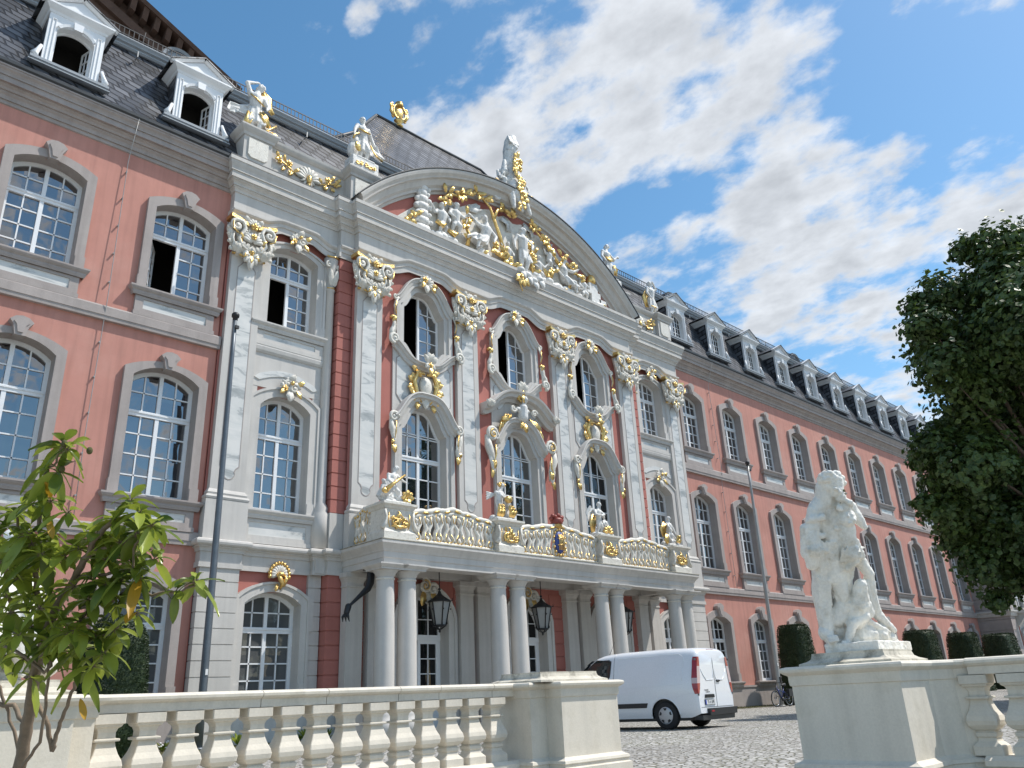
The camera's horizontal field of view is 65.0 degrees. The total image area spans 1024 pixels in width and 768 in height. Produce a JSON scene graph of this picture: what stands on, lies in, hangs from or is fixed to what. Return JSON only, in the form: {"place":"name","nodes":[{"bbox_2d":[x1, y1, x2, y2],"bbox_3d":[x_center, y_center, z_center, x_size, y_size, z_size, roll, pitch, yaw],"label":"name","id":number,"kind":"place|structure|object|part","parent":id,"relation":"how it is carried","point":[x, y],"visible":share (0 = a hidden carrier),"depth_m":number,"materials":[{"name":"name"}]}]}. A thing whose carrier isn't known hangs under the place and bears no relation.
{"place":"outdoors","nodes":[
{"label":"outdoors","id":0,"kind":"place"},
{"bbox_2d":[0,680,111,767],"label":"pier","id":1,"kind":"structure","parent":0,"point":[74,743],"depth_m":5.08,"materials":[{"name":"beige stone"}]},
{"bbox_2d":[0,529,57,679],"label":"garden statue","id":2,"kind":"object","parent":1,"relation":"on","point":[21,647],"visible":0.08,"depth_m":5.30,"materials":[{"name":"white stone"}]},
{"bbox_2d":[490,671,632,767],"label":"pier","id":3,"kind":"structure","parent":0,"point":[564,719],"depth_m":8.20,"materials":[{"name":"beige stone"}]},
{"bbox_2d":[121,689,1017,767],"bbox_3d":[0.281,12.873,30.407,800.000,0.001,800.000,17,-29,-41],"label":"ground","id":4,"kind":"structure","parent":0,"point":[738,740],"depth_m":14.83,"materials":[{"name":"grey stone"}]},
{"bbox_2d":[75,614,149,757],"bbox_3d":[-9.638,7.247,19.346,1.609,3.321,1.613,17,-29,-41],"label":"clipped yew","id":5,"kind":"object","parent":4,"relation":"on","point":[135,657],"visible":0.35,"depth_m":19.09,"materials":[{"name":"green plant"}]},
{"bbox_2d":[0,429,224,767],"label":"loquat shrub","id":6,"kind":"object","parent":4,"relation":"on","point":[26,554],"visible":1,"depth_m":4.04,"materials":[{"name":"green plant"}]},
{"bbox_2d":[156,740,168,750],"bbox_3d":[-9.101,9.442,20.949,0.715,0.270,0.523,17,-29,-41],"label":"plant","id":7,"kind":"object","parent":4,"relation":"on","point":[163,747],"visible":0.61,"depth_m":20.86,"materials":[{"name":"green plant"}]},
{"bbox_2d":[89,0,241,90],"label":"brick basilica","id":8,"kind":"structure","parent":4,"relation":"on","point":[141,17],"depth_m":51.91,"materials":[{"name":"brown brick"}]},
{"bbox_2d":[194,312,239,749],"bbox_3d":[-8.486,3.661,23.313,0.338,12.714,0.338,1,-22,-10],"label":"flagpole","id":9,"kind":"object","parent":4,"relation":"on","point":[203,681],"visible":0.77,"depth_m":22.87,"materials":[{"name":"grey metal"}]},
{"bbox_2d":[231,733,241,744],"bbox_3d":[-7.582,9.861,22.301,0.507,0.346,0.617,3,-22,-13],"label":"plant","id":10,"kind":"object","parent":4,"relation":"on","point":[236,739],"visible":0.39,"depth_m":22.16,"materials":[{"name":"green plant"}]},
{"bbox_2d":[297,729,305,737],"bbox_3d":[-6.055,10.316,23.657,0.626,0.360,0.749,-8,-22,12],"label":"plant","id":11,"kind":"object","parent":4,"relation":"on","point":[301,732],"visible":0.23,"depth_m":23.64,"materials":[{"name":"green plant"}]},
{"bbox_2d":[89,683,519,767],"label":"balustrade","id":12,"kind":"object","parent":4,"relation":"on","point":[182,714],"visible":0.97,"depth_m":6.73,"materials":[{"name":"beige stone"}]},
{"bbox_2d":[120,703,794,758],"bbox_3d":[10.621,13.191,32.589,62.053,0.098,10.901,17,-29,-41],"label":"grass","id":13,"kind":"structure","parent":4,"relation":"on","point":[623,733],"depth_m":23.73,"materials":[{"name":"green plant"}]},
{"bbox_2d":[0,0,983,750],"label":"palace","id":14,"kind":"structure","parent":4,"relation":"on","point":[446,334],"depth_m":29.25,"materials":[{"name":"pink paint"}]},
{"bbox_2d":[0,315,67,514],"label":"window","id":15,"kind":"structure","parent":14,"relation":"in","point":[32,368],"depth_m":22.14,"materials":[{"name":"clear glass"}]},
{"bbox_2d":[0,140,97,297],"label":"window","id":16,"kind":"structure","parent":14,"relation":"in","point":[46,206],"depth_m":23.93,"materials":[{"name":"glass"}]},
{"bbox_2d":[89,558,183,692],"bbox_3d":[-10.444,6.906,22.143,2.760,4.110,0.810,17,-29,-41],"label":"window","id":17,"kind":"structure","parent":14,"relation":"in","point":[164,640],"depth_m":22.66,"materials":[{"name":"grey stone"}]},
{"bbox_2d":[98,352,207,532],"bbox_3d":[-10.685,1.665,24.198,2.940,5.460,0.810,17,-29,-41],"label":"window","id":18,"kind":"structure","parent":14,"relation":"in","point":[158,436],"depth_m":24.36,"materials":[{"name":"grey stone"}]},
{"bbox_2d":[128,191,224,334],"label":"window","id":19,"kind":"structure","parent":14,"relation":"in","point":[196,234],"depth_m":26.65,"materials":[{"name":"grey stone"}]},
{"bbox_2d":[227,80,277,135],"bbox_3d":[-9.774,-10.477,30.507,2.023,2.580,0.770,17,-29,-41],"label":"roof statue","id":20,"kind":"object","parent":14,"relation":"on","point":[259,98],"visible":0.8,"depth_m":30.40,"materials":[{"name":"white stone"}]},
{"bbox_2d":[230,582,313,690],"bbox_3d":[-7.512,7.980,24.635,2.900,3.680,0.790,17,-29,-41],"label":"window","id":21,"kind":"structure","parent":14,"relation":"in","point":[271,636],"depth_m":24.93,"materials":[{"name":"stone"}]},
{"bbox_2d":[245,387,320,548],"bbox_3d":[-7.753,2.724,26.695,3.000,5.340,0.790,17,-29,-41],"label":"window","id":22,"kind":"structure","parent":14,"relation":"in","point":[281,480],"depth_m":26.86,"materials":[{"name":"stone"}]},
{"bbox_2d":[252,241,327,360],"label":"window","id":23,"kind":"structure","parent":14,"relation":"in","point":[304,275],"depth_m":29.26,"materials":[{"name":"stone"}]},
{"bbox_2d":[341,569,374,621],"bbox_3d":[-4.791,6.637,25.256,0.340,1.662,1.256,-21,-28,39],"label":"claw bracket","id":24,"kind":"object","parent":14,"relation":"attached to","point":[369,584],"visible":0.95,"depth_m":25.29,"materials":[{"name":"black metal"}]},
{"bbox_2d":[344,117,384,175],"bbox_3d":[-6.046,-9.765,33.412,1.905,2.975,0.784,17,-29,-41],"label":"roof statue","id":25,"kind":"object","parent":14,"relation":"on","point":[362,148],"visible":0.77,"depth_m":33.05,"materials":[{"name":"white stone"}]},
{"bbox_2d":[376,466,414,503],"bbox_3d":[-3.909,3.355,26.590,1.316,1.371,0.722,17,-29,-41],"label":"cherub group","id":26,"kind":"object","parent":14,"relation":"on","point":[388,490],"visible":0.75,"depth_m":26.37,"materials":[{"name":"white stone"}]},
{"bbox_2d":[389,392,463,541],"bbox_3d":[-3.323,3.346,29.992,3.538,6.210,0.820,17,-29,-41],"label":"window","id":27,"kind":"structure","parent":14,"relation":"in","point":[423,450],"depth_m":30.60,"materials":[{"name":"stone"}]},
{"bbox_2d":[394,577,458,727],"bbox_3d":[-3.048,9.243,27.676,2.760,5.047,0.890,17,-29,-41],"label":"door","id":28,"kind":"structure","parent":14,"relation":"in","point":[437,653],"depth_m":28.29,"materials":[{"name":"wood"}]},
{"bbox_2d":[389,275,464,375],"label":"window","id":29,"kind":"structure","parent":14,"relation":"in","point":[434,315],"depth_m":32.55,"materials":[{"name":"stone"}]},
{"bbox_2d":[426,572,452,632],"bbox_3d":[-2.499,7.409,27.689,0.917,2.220,0.885,17,-29,-41],"label":"lantern","id":30,"kind":"object","parent":14,"relation":"hanging from","point":[439,604],"visible":0.92,"depth_m":27.35,"materials":[{"name":"black metal"}]},
{"bbox_2d":[486,482,516,519],"bbox_3d":[-0.411,4.346,29.733,1.031,1.489,0.762,17,-29,-41],"label":"cherub group","id":31,"kind":"object","parent":14,"relation":"on","point":[508,509],"visible":0.85,"depth_m":29.61,"materials":[{"name":"white stone"}]},
{"bbox_2d":[494,135,533,216],"bbox_3d":[-0.062,-10.161,38.793,2.700,4.559,1.186,17,-29,-41],"label":"pediment crest","id":32,"kind":"object","parent":14,"relation":"on","point":[512,163],"visible":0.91,"depth_m":38.30,"materials":[{"name":"white stone"}]},
{"bbox_2d":[486,310,549,402],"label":"window","id":33,"kind":"structure","parent":14,"relation":"in","point":[522,346],"depth_m":35.87,"materials":[{"name":"stone"}]},
{"bbox_2d":[484,417,557,553],"bbox_3d":[0.324,4.448,33.230,4.130,6.210,0.871,17,-29,-41],"label":"window","id":34,"kind":"structure","parent":14,"relation":"in","point":[516,456],"depth_m":33.92,"materials":[{"name":"stone"}]},
{"bbox_2d":[507,586,556,673],"bbox_3d":[0.581,10.352,30.931,2.760,5.047,0.890,17,-29,-41],"label":"door","id":35,"kind":"structure","parent":14,"relation":"in","point":[542,654],"depth_m":31.66,"materials":[{"name":"wood"}]},
{"bbox_2d":[529,582,553,634],"bbox_3d":[1.130,8.519,30.944,0.917,2.220,0.885,17,-29,-41],"label":"lantern","id":36,"kind":"object","parent":14,"relation":"hanging from","point":[541,611],"visible":0.91,"depth_m":30.61,"materials":[{"name":"black metal"}]},
{"bbox_2d":[567,339,620,424],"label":"window","id":37,"kind":"structure","parent":14,"relation":"in","point":[595,372],"depth_m":39.12,"materials":[{"name":"stone"}]},
{"bbox_2d":[585,502,613,534],"bbox_3d":[3.598,5.600,33.349,1.086,1.450,0.716,17,-29,-41],"label":"cherub group","id":38,"kind":"object","parent":14,"relation":"on","point":[603,524],"visible":0.81,"depth_m":33.18,"materials":[{"name":"white stone"}]},
{"bbox_2d":[574,438,625,563],"bbox_3d":[3.937,5.564,36.502,3.538,6.210,0.820,17,-29,-41],"label":"window","id":39,"kind":"structure","parent":14,"relation":"in","point":[597,474],"depth_m":37.27,"materials":[{"name":"stone"}]},
{"bbox_2d":[600,244,620,284],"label":"roof statue","id":40,"kind":"object","parent":14,"relation":"on","point":[606,256],"visible":0.39,"depth_m":43.47,"materials":[{"name":"white stone"}]},
{"bbox_2d":[591,596,634,660],"bbox_3d":[4.211,11.461,34.186,2.760,5.047,0.890,17,-29,-41],"label":"door","id":41,"kind":"structure","parent":14,"relation":"in","point":[630,636],"depth_m":33.90,"materials":[{"name":"wood"}]},
{"bbox_2d":[624,604,634,634],"bbox_3d":[4.760,9.628,34.199,0.917,2.220,0.885,17,-29,-41],"label":"lantern","id":42,"kind":"object","parent":14,"relation":"hanging from","point":[629,618],"visible":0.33,"depth_m":33.86,"materials":[{"name":"black metal"}]},
{"bbox_2d":[642,281,657,312],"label":"roof statue","id":43,"kind":"object","parent":14,"relation":"on","point":[650,304],"visible":0.84,"depth_m":46.18,"materials":[{"name":"white stone"}]},
{"bbox_2d":[636,375,673,455],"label":"window","id":44,"kind":"structure","parent":14,"relation":"in","point":[653,422],"depth_m":43.00,"materials":[{"name":"stone"}]},
{"bbox_2d":[646,478,681,544],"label":"window","id":45,"kind":"structure","parent":14,"relation":"in","point":[662,501],"depth_m":41.14,"materials":[{"name":"stone"}]},
{"bbox_2d":[660,609,671,648],"bbox_3d":[7.732,12.639,38.307,2.900,3.680,0.790,17,-29,-41],"label":"window","id":46,"kind":"structure","parent":14,"relation":"in","point":[664,616],"depth_m":38.38,"materials":[{"name":"stone"}]},
{"bbox_2d":[660,516,682,545],"bbox_3d":[7.141,6.689,36.482,1.181,1.418,0.772,17,-29,-41],"label":"cherub group","id":47,"kind":"object","parent":14,"relation":"on","point":[667,528],"visible":0.78,"depth_m":36.29,"materials":[{"name":"white stone"}]},
{"bbox_2d":[679,383,714,469],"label":"window","id":48,"kind":"structure","parent":14,"relation":"in","point":[694,431],"depth_m":45.66,"materials":[{"name":"grey stone"}]},
{"bbox_2d":[689,484,730,587],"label":"window","id":49,"kind":"structure","parent":14,"relation":"in","point":[704,506],"depth_m":43.36,"materials":[{"name":"grey stone"}]},
{"bbox_2d":[706,603,745,687],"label":"window","id":50,"kind":"structure","parent":14,"relation":"in","point":[720,625],"depth_m":41.43,"materials":[{"name":"grey stone"}]},
{"bbox_2d":[717,398,753,479],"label":"window","id":51,"kind":"structure","parent":14,"relation":"in","point":[735,452],"depth_m":48.33,"materials":[{"name":"grey stone"}]},
{"bbox_2d":[731,494,770,591],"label":"window","id":52,"kind":"structure","parent":14,"relation":"in","point":[742,511],"depth_m":45.98,"materials":[{"name":"grey stone"}]},
{"bbox_2d":[748,606,781,686],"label":"window","id":53,"kind":"structure","parent":14,"relation":"in","point":[758,622],"depth_m":43.92,"materials":[{"name":"grey stone"}]},
{"bbox_2d":[753,412,787,489],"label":"window","id":54,"kind":"structure","parent":14,"relation":"in","point":[771,463],"depth_m":51.00,"materials":[{"name":"grey stone"}]},
{"bbox_2d":[768,503,805,595],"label":"window","id":55,"kind":"structure","parent":14,"relation":"in","point":[784,541],"depth_m":48.69,"materials":[{"name":"grey stone"}]},
{"bbox_2d":[787,609,810,635],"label":"window","id":56,"kind":"structure","parent":14,"relation":"in","point":[797,618],"depth_m":46.68,"materials":[{"name":"grey stone"}]},
{"bbox_2d":[786,424,815,496],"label":"window","id":57,"kind":"structure","parent":14,"relation":"in","point":[805,481],"depth_m":53.71,"materials":[{"name":"grey stone"}]},
{"bbox_2d":[816,435,846,493],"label":"window","id":58,"kind":"structure","parent":14,"relation":"in","point":[826,451],"depth_m":56.83,"materials":[{"name":"grey stone"}]},
{"bbox_2d":[853,566,860,584],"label":"window","id":59,"kind":"structure","parent":14,"relation":"in","point":[856,573],"depth_m":54.04,"materials":[{"name":"grey stone"}]},
{"bbox_2d":[844,445,872,512],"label":"window","id":60,"kind":"structure","parent":14,"relation":"in","point":[860,496],"depth_m":59.09,"materials":[{"name":"grey stone"}]},
{"bbox_2d":[860,525,891,604],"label":"window","id":61,"kind":"structure","parent":14,"relation":"in","point":[869,540],"depth_m":56.96,"materials":[{"name":"grey stone"}]},
{"bbox_2d":[868,455,895,518],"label":"window","id":62,"kind":"structure","parent":14,"relation":"in","point":[884,503],"depth_m":61.74,"materials":[{"name":"grey stone"}]},
{"bbox_2d":[885,531,914,606],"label":"window","id":63,"kind":"structure","parent":14,"relation":"in","point":[903,589],"depth_m":59.44,"materials":[{"name":"grey stone"}]},
{"bbox_2d":[891,463,916,524],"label":"window","id":64,"kind":"structure","parent":14,"relation":"in","point":[899,476],"depth_m":64.46,"materials":[{"name":"grey stone"}]},
{"bbox_2d":[904,618,918,630],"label":"window","id":65,"kind":"structure","parent":14,"relation":"in","point":[911,625],"depth_m":57.38,"materials":[{"name":"grey stone"}]},
{"bbox_2d":[908,536,936,608],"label":"window","id":66,"kind":"structure","parent":14,"relation":"in","point":[922,579],"depth_m":62.12,"materials":[{"name":"grey stone"}]},
{"bbox_2d":[912,471,933,528],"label":"window","id":67,"kind":"structure","parent":14,"relation":"in","point":[914,477],"depth_m":66.37,"materials":[{"name":"grey stone"}]},
{"bbox_2d":[927,620,946,659],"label":"window","id":68,"kind":"structure","parent":14,"relation":"in","point":[933,626],"depth_m":60.30,"materials":[{"name":"grey stone"}]},
{"bbox_2d":[928,541,955,610],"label":"window","id":69,"kind":"structure","parent":14,"relation":"in","point":[940,572],"depth_m":64.74,"materials":[{"name":"grey stone"}]},
{"bbox_2d":[948,622,960,632],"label":"window","id":70,"kind":"structure","parent":14,"relation":"in","point":[953,629],"depth_m":62.73,"materials":[{"name":"grey stone"}]},
{"bbox_2d":[949,550,973,612],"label":"window","id":71,"kind":"structure","parent":14,"relation":"in","point":[966,604],"depth_m":66.94,"materials":[{"name":"grey stone"}]},
{"bbox_2d":[967,623,981,647],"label":"window","id":72,"kind":"structure","parent":14,"relation":"in","point":[972,627],"depth_m":65.53,"materials":[{"name":"grey stone"}]},
{"bbox_2d":[583,642,737,729],"bbox_3d":[3.420,8.360,22.386,5.064,2.285,2.350,-19,-27,36],"label":"delivery van","id":73,"kind":"object","parent":4,"relation":"on","point":[668,689],"visible":0.8,"depth_m":20.95,"materials":[{"name":"paint"}]},
{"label":"side window","id":74,"kind":"part","parent":73,"relation":"part of","materials":[{"name":"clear glass"}]},
{"bbox_2d":[745,461,785,706],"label":"flagpole","id":75,"kind":"object","parent":4,"relation":"on","point":[774,654],"visible":0.94,"depth_m":41.02,"materials":[{"name":"metal"}]},
{"bbox_2d":[771,682,793,706],"bbox_3d":[12.997,14.944,38.703,1.864,1.115,0.658,15,-27,-37],"label":"bicycle","id":76,"kind":"object","parent":4,"relation":"on","point":[789,693],"visible":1,"depth_m":38.70,"materials":[{"name":"metal"}]},
{"bbox_2d":[776,623,815,704],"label":"clipped yew","id":77,"kind":"object","parent":4,"relation":"on","point":[795,646],"visible":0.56,"depth_m":41.62,"materials":[{"name":"green plant"}]},
{"bbox_2d":[902,629,943,659],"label":"clipped yew","id":78,"kind":"object","parent":4,"relation":"on","point":[924,643],"visible":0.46,"depth_m":51.91,"materials":[{"name":"green plant"}]},
{"bbox_2d":[891,209,1023,615],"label":"plane tree","id":79,"kind":"object","parent":4,"relation":"on","point":[971,504],"visible":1,"depth_m":29.59,"materials":[{"name":"green plant"}]},
{"bbox_2d":[946,631,996,690],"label":"clipped yew","id":80,"kind":"object","parent":4,"relation":"on","point":[961,645],"visible":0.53,"depth_m":57.13,"materials":[{"name":"green plant"}]},
{"bbox_2d":[928,421,1023,653],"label":"corner pavilion","id":81,"kind":"structure","parent":4,"relation":"on","point":[990,622],"depth_m":66.48,"materials":[{"name":"paint"}]},
{"bbox_2d":[1014,596,1023,608],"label":"window","id":82,"kind":"structure","parent":81,"relation":"in","point":[1017,602],"depth_m":68.46,"materials":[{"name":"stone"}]},
{"bbox_2d":[957,654,1023,767],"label":"balustrade","id":83,"kind":"object","parent":4,"relation":"on","point":[986,720],"visible":1,"depth_m":6.30,"materials":[{"name":"beige stone"}]},
{"bbox_2d":[981,632,1021,689],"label":"clipped yew","id":84,"kind":"object","parent":4,"relation":"on","point":[1000,644],"visible":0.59,"depth_m":62.02,"materials":[{"name":"green plant"}]},
{"bbox_2d":[147,0,1023,421],"label":"sky","id":85,"kind":"structure","parent":0,"point":[788,170],"materials":[{"name":"blue"}]},
{"bbox_2d":[779,649,986,767],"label":"pier","id":86,"kind":"structure","parent":0,"point":[890,708],"depth_m":6.36,"materials":[{"name":"beige stone"}]},
{"bbox_2d":[800,470,911,652],"bbox_3d":[2.899,1.589,7.043,0.997,1.514,0.669,17,-29,-41],"label":"torso statue","id":87,"kind":"object","parent":86,"relation":"on","point":[832,553],"visible":0.94,"depth_m":6.84,"materials":[{"name":"white stone"}]}
]}

